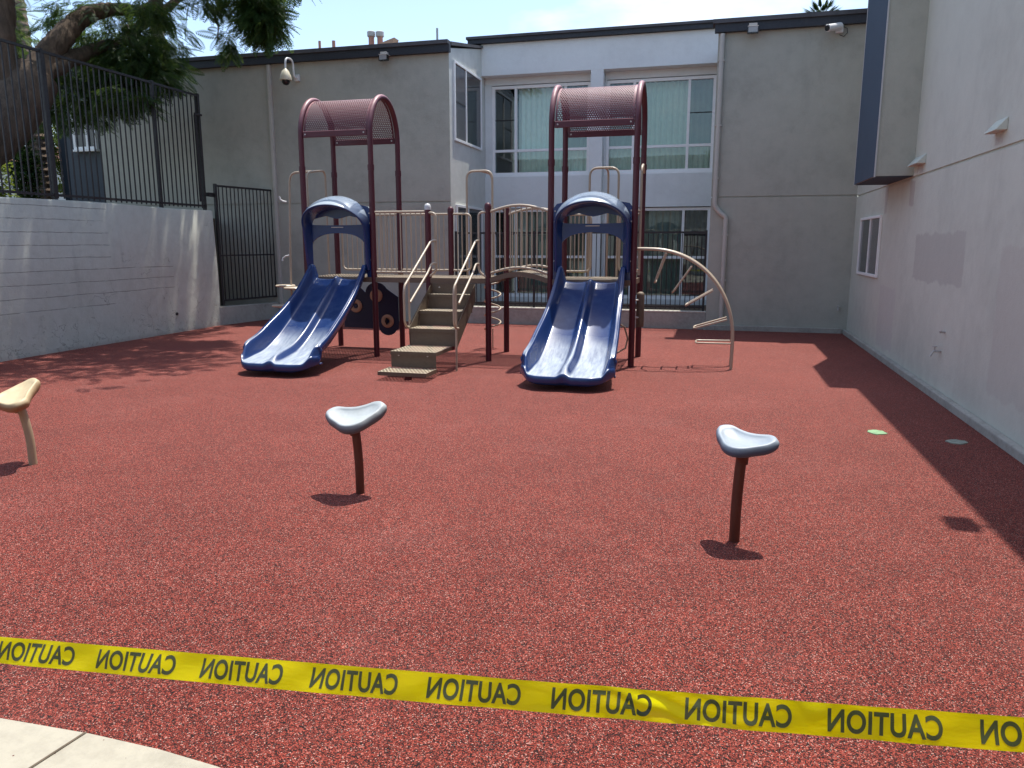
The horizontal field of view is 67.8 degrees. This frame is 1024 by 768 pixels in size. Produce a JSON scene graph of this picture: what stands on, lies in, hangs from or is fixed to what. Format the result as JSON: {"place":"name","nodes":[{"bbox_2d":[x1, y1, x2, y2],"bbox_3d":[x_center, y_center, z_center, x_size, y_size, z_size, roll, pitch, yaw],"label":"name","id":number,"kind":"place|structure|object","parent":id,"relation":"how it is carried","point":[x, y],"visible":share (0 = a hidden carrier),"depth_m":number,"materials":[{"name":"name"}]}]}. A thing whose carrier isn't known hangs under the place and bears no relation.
{"place":"outdoors","nodes":[
{"label":"outdoors","id":0,"kind":"place"},
{"bbox_2d":[52,127,63,193],"bbox_3d":[-13.283,-6.438,22.902,1.858,3.256,1.318,0,10,-2],"label":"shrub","id":1,"kind":"object","parent":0,"point":[58,167],"visible":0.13,"depth_m":22.70,"materials":[{"name":"green plant"}]},
{"bbox_2d":[0,718,219,767],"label":"concrete path","id":2,"kind":"structure","parent":0,"point":[24,745],"depth_m":2.64,"materials":[{"name":"beige concrete"}]},
{"bbox_2d":[29,732,85,767],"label":"path joint","id":3,"kind":"object","parent":2,"relation":"on","point":[36,763],"visible":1,"depth_m":2.65,"materials":[{"name":"concrete"}]},
{"bbox_2d":[213,218,220,305],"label":"terrace ground","id":4,"kind":"structure","parent":0,"point":[216,250],"depth_m":18.24,"materials":[{"name":"grey concrete"}]},
{"bbox_2d":[0,162,20,197],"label":"shrub","id":5,"kind":"object","parent":4,"relation":"on","point":[4,176],"visible":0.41,"depth_m":17.32,"materials":[{"name":"green plant"}]},
{"bbox_2d":[1,137,45,198],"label":"shrub","id":6,"kind":"object","parent":4,"relation":"on","point":[25,171],"visible":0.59,"depth_m":19.77,"materials":[{"name":"green plant"}]},
{"bbox_2d":[0,149,65,199],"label":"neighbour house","id":7,"kind":"structure","parent":4,"relation":"on","point":[60,198],"depth_m":24.09,"materials":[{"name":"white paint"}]},
{"bbox_2d":[15,0,52,198],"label":"palm tree","id":8,"kind":"object","parent":4,"relation":"on","point":[44,160],"visible":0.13,"depth_m":20.87,"materials":[{"name":"green plant"}]},
{"bbox_2d":[24,55,105,202],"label":"blue grey house","id":9,"kind":"structure","parent":4,"relation":"on","point":[70,165],"depth_m":19.20,"materials":[{"name":"painted stucco"},{"name":"glass"}]},
{"bbox_2d":[71,102,99,151],"bbox_3d":[-10.630,-6.414,18.889,0.740,1.250,0.140,3,11,15],"label":"window","id":10,"kind":"structure","parent":9,"relation":"in","point":[80,146],"depth_m":18.95,"materials":[{"name":"white glass"}]},
{"bbox_2d":[0,0,320,165],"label":"jacaranda tree","id":11,"kind":"object","parent":4,"relation":"on","point":[261,25],"visible":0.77,"depth_m":14.39,"materials":[{"name":"green plant"}]},
{"bbox_2d":[25,0,867,133],"label":"sky","id":12,"kind":"structure","parent":0,"point":[346,22],"materials":[{"name":"white"}]},
{"bbox_2d":[0,319,1023,767],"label":"rubber surface","id":13,"kind":"object","parent":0,"point":[194,491],"visible":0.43,"depth_m":4.47,"materials":[{"name":"red rubber"}]},
{"bbox_2d":[0,378,40,464],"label":"balance stool","id":14,"kind":"object","parent":13,"relation":"on","point":[17,399],"visible":0.99,"depth_m":6.07,"materials":[{"name":"beige plastic"}]},
{"bbox_2d":[220,302,279,324],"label":"wall","id":15,"kind":"structure","parent":13,"relation":"on","point":[235,314],"depth_m":17.18,"materials":[{"name":"grey concrete"}]},
{"bbox_2d":[213,184,276,304],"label":"iron gate","id":16,"kind":"structure","parent":15,"relation":"on","point":[219,242],"depth_m":16.93,"materials":[{"name":"black metal"}]},
{"bbox_2d":[325,401,386,493],"bbox_3d":[-1.114,0.470,5.369,0.441,0.684,0.289,3,11,15],"label":"balance stool","id":17,"kind":"object","parent":13,"relation":"on","point":[353,422],"visible":1,"depth_m":5.34,"materials":[{"name":"grey plastic"}]},
{"bbox_2d":[241,80,733,386],"bbox_3d":[-0.607,-2.252,10.946,7.488,4.050,3.702,3,11,15],"label":"play structure","id":18,"kind":"object","parent":13,"relation":"on","point":[574,341],"visible":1,"depth_m":11.08,"materials":[{"name":"metal"}]},
{"bbox_2d":[457,306,705,328],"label":"wall","id":19,"kind":"structure","parent":13,"relation":"on","point":[679,319],"depth_m":16.07,"materials":[{"name":"grey concrete"}]},
{"bbox_2d":[455,230,707,310],"bbox_3d":[1.355,-2.431,16.290,5.414,1.660,0.044,3,11,15],"label":"iron fence","id":20,"kind":"object","parent":19,"relation":"on","point":[627,305],"visible":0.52,"depth_m":16.10,"materials":[{"name":"black metal"}]},
{"bbox_2d":[716,425,779,542],"bbox_3d":[1.336,0.622,4.478,0.391,0.709,0.242,10,14,43],"label":"balance stool","id":21,"kind":"object","parent":13,"relation":"on","point":[740,446],"visible":0.98,"depth_m":4.45,"materials":[{"name":"grey plastic"}]},
{"bbox_2d":[867,430,887,434],"bbox_3d":[3.432,0.453,7.159,0.161,0.007,0.170,-2,11,-10],"label":"ground disc","id":22,"kind":"object","parent":13,"relation":"on","point":[876,432],"visible":1,"depth_m":7.13,"materials":[{"name":"green plastic"}]},
{"bbox_2d":[945,439,967,444],"bbox_3d":[3.983,0.517,6.813,0.186,0.007,0.149,-5,12,-25],"label":"ground disc","id":23,"kind":"object","parent":13,"relation":"on","point":[956,441],"visible":1,"depth_m":6.81,"materials":[{"name":"grey plastic"}]},
{"bbox_2d":[0,637,1023,752],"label":"caution tape","id":24,"kind":"object","parent":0,"point":[960,730],"visible":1,"depth_m":2.01,"materials":[{"name":"yellow plastic"}]},
{"bbox_3d":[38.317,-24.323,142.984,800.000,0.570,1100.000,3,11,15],"label":"ground","id":25,"kind":"structure","parent":0,"visible":0},
{"bbox_2d":[0,197,220,361],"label":"retaining wall","id":26,"kind":"structure","parent":25,"relation":"on","point":[74,275],"depth_m":13.18,"materials":[{"name":"white concrete"}]},
{"bbox_2d":[0,38,213,209],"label":"iron fence","id":27,"kind":"object","parent":26,"relation":"on","point":[54,194],"visible":1,"depth_m":13.18,"materials":[{"name":"black metal"}]},
{"bbox_2d":[97,8,867,333],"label":"apartment building","id":28,"kind":"structure","parent":25,"relation":"on","point":[751,148],"depth_m":17.17,"materials":[{"name":"grey paint"}]},
{"bbox_2d":[280,57,299,84],"bbox_3d":[-4.885,-6.843,16.719,0.260,0.602,0.599,3,11,15],"label":"dome camera","id":29,"kind":"object","parent":28,"relation":"attached to","point":[285,77],"visible":1,"depth_m":16.54,"materials":[{"name":"white plastic"}]},
{"bbox_2d":[367,30,374,43],"bbox_3d":[-3.757,-8.979,20.387,0.218,0.870,0.212,3,11,15],"label":"vent pipe","id":30,"kind":"object","parent":28,"relation":"on","point":[370,34],"visible":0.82,"depth_m":20.27,"materials":[{"name":"metal"}]},
{"bbox_2d":[376,31,383,43],"bbox_3d":[-3.515,-8.958,20.326,0.218,0.850,0.212,3,11,15],"label":"vent pipe","id":31,"kind":"object","parent":28,"relation":"on","point":[379,35],"visible":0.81,"depth_m":20.21,"materials":[{"name":"metal"}]},
{"bbox_2d":[378,52,389,61],"bbox_3d":[-2.713,-6.992,16.292,0.200,0.180,0.249,3,11,15],"label":"floodlight","id":32,"kind":"object","parent":28,"relation":"attached to","point":[383,56],"visible":1,"depth_m":16.19,"materials":[{"name":"metal"}]},
{"bbox_2d":[379,38,398,43],"bbox_3d":[-3.208,-8.725,19.918,0.420,0.540,0.300,3,11,15],"label":"roof vent","id":33,"kind":"object","parent":28,"relation":"on","point":[393,40],"visible":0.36,"depth_m":19.74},
{"bbox_2d":[453,60,481,150],"bbox_3d":[-0.992,-6.311,17.423,0.038,1.660,2.000,3,11,15],"label":"window","id":34,"kind":"structure","parent":28,"relation":"in","point":[467,86],"depth_m":17.34,"materials":[{"name":"grey glass"}]},
{"bbox_2d":[456,204,482,274],"bbox_3d":[-0.985,-3.352,18.000,0.038,1.650,1.940,3,11,15],"label":"window","id":35,"kind":"structure","parent":28,"relation":"in","point":[473,211],"depth_m":17.92,"materials":[{"name":"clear glass"}]},
{"bbox_2d":[492,209,586,296],"bbox_3d":[0.718,-3.264,19.119,2.476,2.190,0.348,3,11,15],"label":"window","id":36,"kind":"structure","parent":28,"relation":"in","point":[523,281],"depth_m":19.19,"materials":[{"name":"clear glass"}]},
{"bbox_2d":[492,82,589,176],"bbox_3d":[0.718,-6.155,18.585,2.476,2.150,0.348,3,11,15],"label":"window","id":37,"kind":"structure","parent":28,"relation":"in","point":[534,104],"depth_m":18.68,"materials":[{"name":"clear glass"}]},
{"bbox_2d":[603,207,710,299],"bbox_3d":[3.471,-3.132,18.404,2.541,2.190,0.348,3,11,15],"label":"window","id":38,"kind":"structure","parent":28,"relation":"in","point":[678,218],"depth_m":18.42,"materials":[{"name":"clear glass"}]},
{"bbox_2d":[604,75,716,174],"bbox_3d":[3.471,-6.023,17.870,2.541,2.150,0.348,3,11,15],"label":"window","id":39,"kind":"structure","parent":28,"relation":"in","point":[681,114],"depth_m":17.89,"materials":[{"name":"clear glass"}]},
{"bbox_2d":[747,23,758,33],"bbox_3d":[4.553,-6.702,14.393,0.200,0.180,0.249,3,11,15],"label":"floodlight","id":40,"kind":"object","parent":28,"relation":"attached to","point":[752,28],"visible":1,"depth_m":14.29,"materials":[{"name":"metal"}]},
{"bbox_2d":[825,22,847,36],"bbox_3d":[5.961,-6.541,14.020,0.501,0.239,0.172,-7,12,-32],"label":"bullet camera","id":41,"kind":"object","parent":28,"relation":"attached to","point":[838,28],"visible":1,"depth_m":13.95,"materials":[{"name":"white plastic"}]},
{"bbox_2d":[474,301,705,310],"bbox_3d":[1.697,-1.640,17.732,5.500,0.320,2.440,3,11,15],"label":"planting bed","id":42,"kind":"object","parent":25,"relation":"on","point":[647,308],"depth_m":17.76,"materials":[{"name":"soil"}]},
{"bbox_2d":[803,0,840,12],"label":"palm tree","id":43,"kind":"object","parent":25,"relation":"on","point":[825,6],"visible":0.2,"depth_m":39.00,"materials":[{"name":"green plant"}]},
{"bbox_2d":[842,0,1023,463],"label":"stucco building","id":44,"kind":"structure","parent":25,"relation":"on","point":[938,242],"depth_m":8.80,"materials":[{"name":"white paint"}]},
{"bbox_2d":[856,215,882,277],"bbox_3d":[6.132,-2.370,13.098,0.038,1.000,1.770,3,11,15],"label":"window","id":45,"kind":"structure","parent":44,"relation":"in","point":[870,227],"depth_m":13.01,"materials":[{"name":"grey glass"}]},
{"bbox_2d":[929,346,940,355],"bbox_3d":[4.869,-0.375,8.762,0.122,0.126,0.057,3,11,15],"label":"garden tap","id":46,"kind":"object","parent":44,"relation":"attached to","point":[933,351],"visible":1,"depth_m":8.75,"materials":[{"name":"metal"}]}
]}

